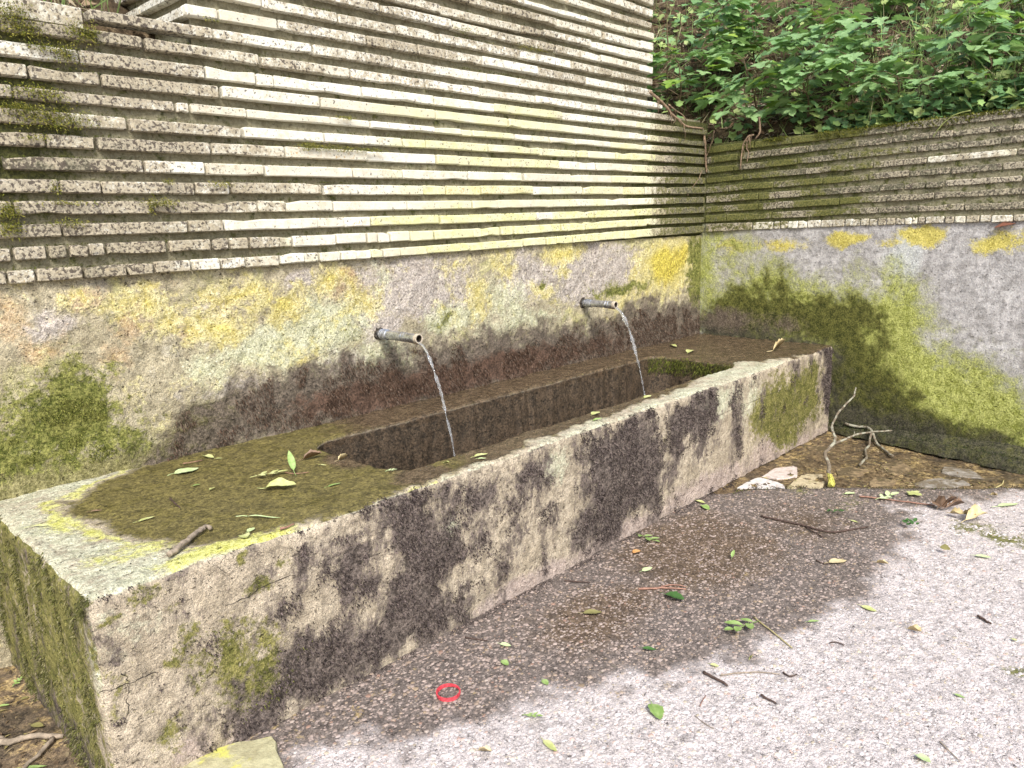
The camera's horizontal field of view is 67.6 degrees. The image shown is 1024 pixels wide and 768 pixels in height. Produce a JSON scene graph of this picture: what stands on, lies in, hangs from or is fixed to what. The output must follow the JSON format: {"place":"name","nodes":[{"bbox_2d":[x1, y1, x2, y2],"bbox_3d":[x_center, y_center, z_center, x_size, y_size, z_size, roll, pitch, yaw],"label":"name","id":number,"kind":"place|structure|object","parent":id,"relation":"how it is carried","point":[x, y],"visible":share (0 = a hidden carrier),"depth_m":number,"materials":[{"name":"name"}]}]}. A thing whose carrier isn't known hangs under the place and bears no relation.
{"place":"outdoors","nodes":[
{"label":"outdoors","id":0,"kind":"place"},
{"bbox_2d":[0,431,1023,767],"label":"ground","id":1,"kind":"structure","parent":0,"point":[882,685],"depth_m":2.58,"materials":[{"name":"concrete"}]},
{"bbox_2d":[12,677,21,686],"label":"fallen leaf","id":2,"kind":"object","parent":1,"relation":"on","point":[15,681],"visible":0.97,"depth_m":2.54,"materials":[{"name":"green plant"}]},
{"bbox_2d":[0,732,63,767],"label":"twig","id":3,"kind":"object","parent":1,"relation":"on","point":[51,737],"visible":1,"depth_m":2.24,"materials":[{"name":"brown wood"}]},
{"bbox_2d":[20,765,45,767],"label":"fallen leaf","id":4,"kind":"object","parent":1,"relation":"on","point":[34,766],"visible":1,"depth_m":2.14,"materials":[{"name":"green plant"}]},
{"bbox_2d":[28,722,42,726],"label":"fallen leaf","id":5,"kind":"object","parent":1,"relation":"on","point":[38,724],"visible":1,"depth_m":2.31,"materials":[{"name":"yellow plant"}]},
{"bbox_2d":[0,0,706,667],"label":"retaining wall","id":6,"kind":"structure","parent":1,"relation":"on","point":[228,222],"depth_m":3.26,"materials":[{"name":"concrete"}]},
{"bbox_2d":[374,327,422,343],"bbox_3d":[-0.531,-0.224,3.521,0.320,0.065,0.066,10,17,43],"label":"water spout","id":7,"kind":"object","parent":6,"relation":"attached to","point":[384,334],"visible":1,"depth_m":3.49,"materials":[{"name":"metal"}]},
{"bbox_2d":[417,341,454,455],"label":"water stream","id":8,"kind":"structure","parent":7,"relation":"attached to","point":[437,381],"depth_m":3.38,"materials":[{"name":"white"}]},
{"bbox_2d":[579,297,617,308],"bbox_3d":[0.518,-0.486,4.623,0.275,0.066,0.070,10,17,43],"label":"water spout","id":9,"kind":"object","parent":6,"relation":"attached to","point":[584,303],"visible":1,"depth_m":4.60,"materials":[{"name":"metal"}]},
{"bbox_2d":[615,307,644,394],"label":"water stream","id":10,"kind":"structure","parent":9,"relation":"attached to","point":[626,324],"depth_m":4.49,"materials":[{"name":"white"}]},
{"bbox_2d":[649,90,703,133],"bbox_3d":[1.116,-1.783,5.125,0.042,0.300,0.667,10,17,43],"label":"hanging root","id":11,"kind":"object","parent":6,"relation":"attached to","point":[656,97],"visible":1,"depth_m":5.04,"materials":[{"name":"brown plant"}]},
{"bbox_2d":[668,104,686,121],"bbox_3d":[1.114,-1.817,5.127,0.013,0.100,0.239,10,17,43],"label":"hanging root","id":12,"kind":"object","parent":6,"relation":"hanging from","point":[677,111],"visible":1,"depth_m":5.11,"materials":[{"name":"brown plant"}]},
{"bbox_2d":[703,129,706,172],"bbox_3d":[1.374,-1.658,5.426,0.046,0.302,0.074,-2,12,-3],"label":"hanging root","id":13,"kind":"object","parent":6,"relation":"hanging from","point":[704,141],"visible":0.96,"depth_m":5.43,"materials":[{"name":"brown plant"}]},
{"bbox_2d":[0,333,834,767],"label":"concrete trough","id":14,"kind":"object","parent":1,"relation":"on","point":[130,645],"visible":1,"depth_m":2.59,"materials":[{"name":"beige concrete"}]},
{"bbox_2d":[167,468,197,475],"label":"fallen leaf","id":15,"kind":"object","parent":14,"relation":"on","point":[183,470],"visible":1,"depth_m":2.81,"materials":[{"name":"yellow plant"}]},
{"bbox_2d":[166,524,211,556],"bbox_3d":[-0.917,0.441,2.166,0.036,0.020,0.206,1,12,11],"label":"twig","id":16,"kind":"object","parent":14,"relation":"on","point":[181,544],"visible":1,"depth_m":2.15,"materials":[{"name":"wood"}]},
{"bbox_2d":[239,532,249,537],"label":"fallen leaf","id":17,"kind":"object","parent":14,"relation":"on","point":[246,535],"visible":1,"depth_m":2.19,"materials":[{"name":"plant"}]},
{"bbox_2d":[236,515,278,517],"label":"fallen leaf","id":18,"kind":"object","parent":14,"relation":"on","point":[259,515],"visible":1,"depth_m":2.34,"materials":[{"name":"plant"}]},
{"bbox_2d":[250,470,285,477],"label":"fallen leaf","id":19,"kind":"object","parent":14,"relation":"on","point":[262,473],"visible":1,"depth_m":2.74,"materials":[{"name":"yellow plant"}]},
{"bbox_2d":[258,477,295,488],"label":"fallen leaf","id":20,"kind":"object","parent":14,"relation":"on","point":[278,481],"visible":1,"depth_m":2.60,"materials":[{"name":"yellow plant"}]},
{"bbox_2d":[280,523,294,529],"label":"twig","id":21,"kind":"object","parent":14,"relation":"on","point":[285,527],"visible":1,"depth_m":2.25,"materials":[{"name":"wood"}]},
{"bbox_2d":[287,451,295,475],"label":"fallen leaf","id":22,"kind":"object","parent":14,"relation":"on","point":[291,461],"visible":1,"depth_m":2.76,"materials":[{"name":"green plant"}]},
{"bbox_2d":[298,449,320,460],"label":"fallen leaf","id":23,"kind":"object","parent":14,"relation":"on","point":[310,453],"visible":1,"depth_m":2.91,"materials":[{"name":"brown plant"}]},
{"bbox_2d":[334,453,347,461],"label":"fallen leaf","id":24,"kind":"object","parent":14,"relation":"on","point":[342,456],"visible":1,"depth_m":2.88,"materials":[{"name":"beige plant"}]},
{"bbox_2d":[767,338,784,351],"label":"fallen leaf","id":25,"kind":"object","parent":14,"relation":"on","point":[779,342],"visible":1,"depth_m":4.94,"materials":[{"name":"beige plant"}]},
{"bbox_2d":[436,683,460,701],"bbox_3d":[-0.200,0.970,2.404,0.079,0.013,0.081,10,17,43],"label":"rubber band","id":26,"kind":"object","parent":1,"relation":"on","point":[440,687],"visible":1,"depth_m":2.40,"materials":[{"name":"red rubber"}]},
{"bbox_2d":[465,636,486,640],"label":"twig","id":27,"kind":"object","parent":1,"relation":"on","point":[475,638],"visible":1,"depth_m":2.71,"materials":[{"name":"brown wood"}]},
{"bbox_2d":[473,745,490,750],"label":"fallen leaf","id":28,"kind":"object","parent":1,"relation":"on","point":[486,748],"visible":1,"depth_m":2.13,"materials":[{"name":"beige plant"}]},
{"bbox_2d":[501,659,508,664],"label":"fallen leaf","id":29,"kind":"object","parent":1,"relation":"on","point":[504,662],"visible":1,"depth_m":2.56,"materials":[{"name":"green plant"}]},
{"bbox_2d":[522,712,542,716],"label":"fallen leaf","id":30,"kind":"object","parent":1,"relation":"on","point":[533,715],"visible":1,"depth_m":2.27,"materials":[{"name":"green plant"}]},
{"bbox_2d":[541,678,548,684],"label":"fallen leaf","id":31,"kind":"object","parent":1,"relation":"on","point":[544,681],"visible":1,"depth_m":2.45,"materials":[{"name":"green plant"}]},
{"bbox_2d":[540,736,556,750],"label":"fallen leaf","id":32,"kind":"object","parent":1,"relation":"on","point":[549,744],"visible":1,"depth_m":2.15,"materials":[{"name":"yellow plant"}]},
{"bbox_2d":[564,580,589,582],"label":"twig","id":33,"kind":"object","parent":1,"relation":"on","point":[575,581],"visible":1,"depth_m":3.12,"materials":[{"name":"wood"}]},
{"bbox_2d":[578,609,600,613],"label":"fallen leaf","id":34,"kind":"object","parent":1,"relation":"on","point":[591,611],"visible":1,"depth_m":2.87,"materials":[{"name":"yellow plant"}]},
{"bbox_2d":[640,567,651,571],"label":"fallen leaf","id":35,"kind":"object","parent":1,"relation":"on","point":[646,568],"visible":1,"depth_m":3.20,"materials":[{"name":"plant"}]},
{"bbox_2d":[638,646,655,649],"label":"fallen leaf","id":36,"kind":"object","parent":1,"relation":"on","point":[648,647],"visible":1,"depth_m":2.61,"materials":[{"name":"green plant"}]},
{"bbox_2d":[636,533,659,541],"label":"fallen leaf","id":37,"kind":"object","parent":1,"relation":"on","point":[648,538],"visible":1,"depth_m":3.50,"materials":[{"name":"green plant"}]},
{"bbox_2d":[648,699,663,718],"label":"fallen leaf","id":38,"kind":"object","parent":1,"relation":"on","point":[657,710],"visible":1,"depth_m":2.28,"materials":[{"name":"green plant"}]},
{"bbox_2d":[638,584,685,589],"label":"twig","id":39,"kind":"object","parent":1,"relation":"on","point":[646,588],"visible":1,"depth_m":3.04,"materials":[{"name":"brown wood"}]},
{"bbox_2d":[660,591,683,599],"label":"fallen leaf","id":40,"kind":"object","parent":1,"relation":"on","point":[675,594],"visible":1,"depth_m":2.97,"materials":[{"name":"green plant"}]},
{"bbox_2d":[703,671,727,685],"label":"twig","id":41,"kind":"object","parent":1,"relation":"on","point":[714,677],"visible":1,"depth_m":2.44,"materials":[{"name":"wood"}]},
{"bbox_2d":[724,618,759,630],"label":"leaves","id":42,"kind":"object","parent":1,"relation":"on","point":[750,626],"visible":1,"depth_m":2.73,"materials":[{"name":"green plant"}]},
{"bbox_2d":[720,671,779,675],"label":"twig","id":43,"kind":"object","parent":1,"relation":"on","point":[747,672],"visible":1,"depth_m":2.46,"materials":[{"name":"wood"}]},
{"bbox_2d":[760,694,775,703],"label":"twig","id":44,"kind":"object","parent":1,"relation":"on","point":[763,696],"visible":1,"depth_m":2.33,"materials":[{"name":"brown wood"}]},
{"bbox_2d":[753,616,791,647],"bbox_3d":[0.921,0.878,2.706,0.007,0.008,0.223,-5,13,-16],"label":"twig","id":45,"kind":"object","parent":1,"relation":"on","point":[771,631],"visible":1,"depth_m":2.71,"materials":[{"name":"brown wood"}]},
{"bbox_2d":[760,515,868,537],"bbox_3d":[1.408,0.675,3.570,0.482,0.013,0.191,3,13,21],"label":"twig","id":46,"kind":"object","parent":1,"relation":"on","point":[781,520],"visible":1,"depth_m":3.56,"materials":[{"name":"brown wood"}]},
{"bbox_2d":[826,558,845,562],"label":"fallen leaf","id":47,"kind":"object","parent":1,"relation":"on","point":[833,560],"visible":1,"depth_m":3.23,"materials":[{"name":"yellow plant"}]},
{"bbox_2d":[823,387,891,487],"bbox_3d":[1.874,0.293,4.309,0.551,0.445,0.264,-9,14,-31],"label":"fallen branch","id":48,"kind":"object","parent":1,"relation":"on","point":[831,482],"visible":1,"depth_m":4.28,"materials":[{"name":"beige wood"}]},
{"bbox_2d":[699,106,1023,474],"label":"retaining wall","id":49,"kind":"structure","parent":1,"relation":"on","point":[893,276],"depth_m":4.75,"materials":[{"name":"concrete"}]},
{"bbox_2d":[740,134,753,168],"bbox_3d":[1.608,-1.589,5.223,0.056,0.225,0.096,-5,13,-17],"label":"hanging root","id":50,"kind":"object","parent":49,"relation":"hanging from","point":[748,136],"visible":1,"depth_m":5.23,"materials":[{"name":"brown plant"}]},
{"bbox_2d":[933,110,970,136],"bbox_3d":[2.510,-1.486,4.365,0.186,0.133,0.010,10,17,43],"label":"vine shoot","id":51,"kind":"object","parent":49,"relation":"hanging from","point":[949,118],"visible":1,"depth_m":4.36,"materials":[{"name":"green plant"}]},
{"bbox_2d":[857,604,875,610],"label":"fallen leaf","id":52,"kind":"object","parent":1,"relation":"on","point":[868,607],"visible":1,"depth_m":2.85,"materials":[{"name":"yellow plant"}]},
{"bbox_2d":[844,422,893,465],"bbox_3d":[2.224,0.377,4.736,0.230,0.095,0.720,2,13,17],"label":"fallen branch","id":53,"kind":"object","parent":1,"relation":"on","point":[871,435],"visible":0.97,"depth_m":4.85,"materials":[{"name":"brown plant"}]},
{"bbox_2d":[876,559,888,563],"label":"fallen leaf","id":54,"kind":"object","parent":1,"relation":"on","point":[882,561],"visible":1,"depth_m":3.19,"materials":[{"name":"brown plant"}]},
{"bbox_2d":[875,491,898,499],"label":"fallen leaf","id":55,"kind":"object","parent":1,"relation":"on","point":[887,493],"visible":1,"depth_m":3.93,"materials":[{"name":"yellow plant"}]},
{"bbox_2d":[859,495,934,505],"bbox_3d":[1.955,0.592,3.885,0.345,0.012,0.014,4,13,24],"label":"twig","id":56,"kind":"object","parent":1,"relation":"on","point":[895,500],"visible":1,"depth_m":3.88,"materials":[{"name":"wood"}]},
{"bbox_2d":[902,518,918,524],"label":"fallen leaf","id":57,"kind":"object","parent":1,"relation":"on","point":[910,520],"visible":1,"depth_m":3.55,"materials":[{"name":"green plant"}]},
{"bbox_2d":[903,490,921,495],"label":"fallen leaf","id":58,"kind":"object","parent":1,"relation":"on","point":[913,492],"visible":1,"depth_m":3.96,"materials":[{"name":"yellow plant"}]},
{"bbox_2d":[907,624,921,631],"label":"fallen leaf","id":59,"kind":"object","parent":1,"relation":"on","point":[915,627],"visible":1,"depth_m":2.67,"materials":[{"name":"yellow plant"}]},
{"bbox_2d":[912,752,930,761],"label":"fallen leaf","id":60,"kind":"object","parent":1,"relation":"on","point":[923,757],"visible":1,"depth_m":2.06,"materials":[{"name":"plant"}]},
{"bbox_2d":[931,495,947,506],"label":"fallen leaf","id":61,"kind":"object","parent":1,"relation":"on","point":[939,501],"visible":1,"depth_m":3.78,"materials":[{"name":"brown plant"}]},
{"bbox_2d":[940,544,949,549],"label":"fallen leaf","id":62,"kind":"object","parent":1,"relation":"on","point":[945,547],"visible":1,"depth_m":3.29,"materials":[{"name":"yellow plant"}]},
{"bbox_2d":[937,494,957,508],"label":"fallen leaf","id":63,"kind":"object","parent":1,"relation":"on","point":[951,498],"visible":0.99,"depth_m":3.75,"materials":[{"name":"brown plant"}]},
{"bbox_2d":[939,741,959,761],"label":"twig","id":64,"kind":"object","parent":1,"relation":"on","point":[949,751],"visible":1,"depth_m":2.08,"materials":[{"name":"wood"}]},
{"bbox_2d":[945,497,964,507],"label":"fallen leaf","id":65,"kind":"object","parent":1,"relation":"on","point":[956,502],"visible":1,"depth_m":3.72,"materials":[{"name":"plant"}]},
{"bbox_2d":[947,507,963,513],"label":"fallen leaf","id":66,"kind":"object","parent":1,"relation":"on","point":[955,510],"visible":1,"depth_m":3.65,"materials":[{"name":"yellow plant"}]},
{"bbox_2d":[961,503,986,522],"bbox_3d":[2.180,0.605,3.582,0.158,0.077,0.063,-9,14,-32],"label":"fallen leaf","id":67,"kind":"object","parent":1,"relation":"on","point":[974,508],"visible":1,"depth_m":3.61,"materials":[{"name":"yellow plant"}]},
{"bbox_2d":[970,554,991,557],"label":"fallen leaf","id":68,"kind":"object","parent":1,"relation":"on","point":[982,555],"visible":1,"depth_m":3.24,"materials":[{"name":"yellow plant"}]},
{"bbox_2d":[977,615,991,623],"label":"twig","id":69,"kind":"object","parent":1,"relation":"on","point":[982,618],"visible":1,"depth_m":2.74,"materials":[{"name":"brown wood"}]},
{"bbox_2d":[992,503,1017,506],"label":"fallen leaf","id":70,"kind":"object","parent":1,"relation":"on","point":[1004,504],"visible":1,"depth_m":3.79,"materials":[{"name":"plant"}]},
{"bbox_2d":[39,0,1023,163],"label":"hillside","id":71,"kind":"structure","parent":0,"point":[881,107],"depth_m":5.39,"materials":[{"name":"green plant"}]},
{"bbox_2d":[648,0,699,92],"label":"maple sapling","id":72,"kind":"object","parent":71,"relation":"on","point":[688,71],"visible":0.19,"depth_m":6.08,"materials":[{"name":"green plant"}]},
{"bbox_2d":[647,45,731,113],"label":"maple sapling","id":73,"kind":"object","parent":71,"relation":"on","point":[661,61],"visible":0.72,"depth_m":5.72,"materials":[{"name":"green plant"}]},
{"bbox_2d":[653,0,735,58],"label":"maple sapling","id":74,"kind":"object","parent":71,"relation":"on","point":[706,21],"visible":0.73,"depth_m":6.29,"materials":[{"name":"green plant"}]},
{"bbox_2d":[652,32,750,94],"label":"maple sapling","id":75,"kind":"object","parent":71,"relation":"on","point":[720,80],"visible":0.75,"depth_m":5.76,"materials":[{"name":"green plant"}]},
{"bbox_2d":[680,14,760,56],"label":"maple sapling","id":76,"kind":"object","parent":71,"relation":"on","point":[699,43],"visible":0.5,"depth_m":6.05,"materials":[{"name":"green plant"}]},
{"bbox_2d":[684,0,766,83],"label":"maple sapling","id":77,"kind":"object","parent":71,"relation":"on","point":[729,11],"visible":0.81,"depth_m":5.86,"materials":[{"name":"green plant"}]},
{"bbox_2d":[685,44,808,108],"bbox_3d":[1.713,-2.249,5.642,0.911,0.498,0.554,10,17,43],"label":"maple sapling","id":78,"kind":"object","parent":71,"relation":"on","point":[714,76],"visible":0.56,"depth_m":5.66,"materials":[{"name":"green plant"}]},
{"bbox_2d":[718,13,786,72],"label":"maple sapling","id":79,"kind":"object","parent":71,"relation":"on","point":[761,41],"visible":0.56,"depth_m":5.94,"materials":[{"name":"green plant"}]},
{"bbox_2d":[755,117,760,138],"bbox_3d":[1.659,-1.724,5.144,0.043,0.144,0.020,10,17,43],"label":"hanging root","id":80,"kind":"object","parent":71,"relation":"hanging from","point":[759,127],"visible":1,"depth_m":5.13,"materials":[{"name":"brown plant"}]},
{"bbox_2d":[693,60,838,124],"bbox_3d":[1.718,-1.971,5.196,0.968,0.407,0.545,2,12,15],"label":"maple sapling","id":81,"kind":"object","parent":71,"relation":"on","point":[731,99],"visible":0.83,"depth_m":5.23,"materials":[{"name":"green plant"}]},
{"bbox_2d":[747,0,840,36],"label":"maple sapling","id":82,"kind":"object","parent":71,"relation":"on","point":[828,4],"visible":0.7,"depth_m":6.35,"materials":[{"name":"green plant"}]},
{"bbox_2d":[745,60,862,119],"bbox_3d":[1.917,-1.910,5.026,0.683,0.363,0.721,-10,15,-36],"label":"maple sapling","id":83,"kind":"object","parent":71,"relation":"on","point":[776,103],"visible":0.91,"depth_m":4.98,"materials":[{"name":"green plant"}]},
{"bbox_2d":[767,31,872,93],"bbox_3d":[2.107,-2.112,5.186,0.671,0.441,1.063,10,17,43],"label":"maple sapling","id":84,"kind":"object","parent":71,"relation":"on","point":[786,44],"visible":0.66,"depth_m":5.00,"materials":[{"name":"green plant"}]},
{"bbox_2d":[772,2,888,57],"bbox_3d":[2.315,-2.545,5.571,0.761,0.470,0.698,10,17,43],"label":"maple sapling","id":85,"kind":"object","parent":71,"relation":"on","point":[831,24],"visible":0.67,"depth_m":5.51,"materials":[{"name":"green plant"}]},
{"bbox_2d":[793,0,914,32],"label":"maple sapling","id":86,"kind":"object","parent":71,"relation":"on","point":[886,6],"visible":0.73,"depth_m":5.95,"materials":[{"name":"green plant"}]},
{"bbox_2d":[797,14,940,65],"bbox_3d":[2.400,-2.297,5.169,0.983,0.349,0.517,1,12,13],"label":"maple sapling","id":87,"kind":"object","parent":71,"relation":"on","point":[859,38],"visible":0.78,"depth_m":5.10,"materials":[{"name":"green plant"}]},
{"bbox_2d":[810,43,938,106],"bbox_3d":[2.249,-1.934,4.760,0.761,0.409,0.506,2,13,17],"label":"maple sapling","id":88,"kind":"object","parent":71,"relation":"on","point":[830,63],"visible":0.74,"depth_m":4.73,"materials":[{"name":"green plant"}]},
{"bbox_2d":[848,63,959,113],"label":"maple sapling","id":89,"kind":"object","parent":71,"relation":"on","point":[935,82],"visible":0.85,"depth_m":4.57,"materials":[{"name":"green plant"}]},
{"bbox_2d":[863,45,998,98],"bbox_3d":[2.517,-1.841,4.592,0.684,0.328,0.559,7,15,34],"label":"maple sapling","id":90,"kind":"object","parent":71,"relation":"on","point":[909,69],"visible":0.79,"depth_m":4.57,"materials":[{"name":"green plant"}]},
{"bbox_2d":[917,0,1023,67],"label":"maple sapling","id":91,"kind":"object","parent":71,"relation":"on","point":[955,20],"visible":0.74,"depth_m":4.55,"materials":[{"name":"green plant"}]},
{"bbox_2d":[937,22,1023,79],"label":"maple sapling","id":92,"kind":"object","parent":71,"relation":"on","point":[977,38],"visible":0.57,"depth_m":4.42,"materials":[{"name":"green plant"}]},
{"bbox_2d":[940,40,1023,96],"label":"maple sapling","id":93,"kind":"object","parent":71,"relation":"on","point":[1013,45],"visible":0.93,"depth_m":4.28,"materials":[{"name":"green plant"}]},
{"bbox_2d":[962,0,1023,22],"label":"maple sapling","id":94,"kind":"object","parent":71,"relation":"on","point":[1000,2],"visible":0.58,"depth_m":4.92,"materials":[{"name":"green plant"}]}
]}

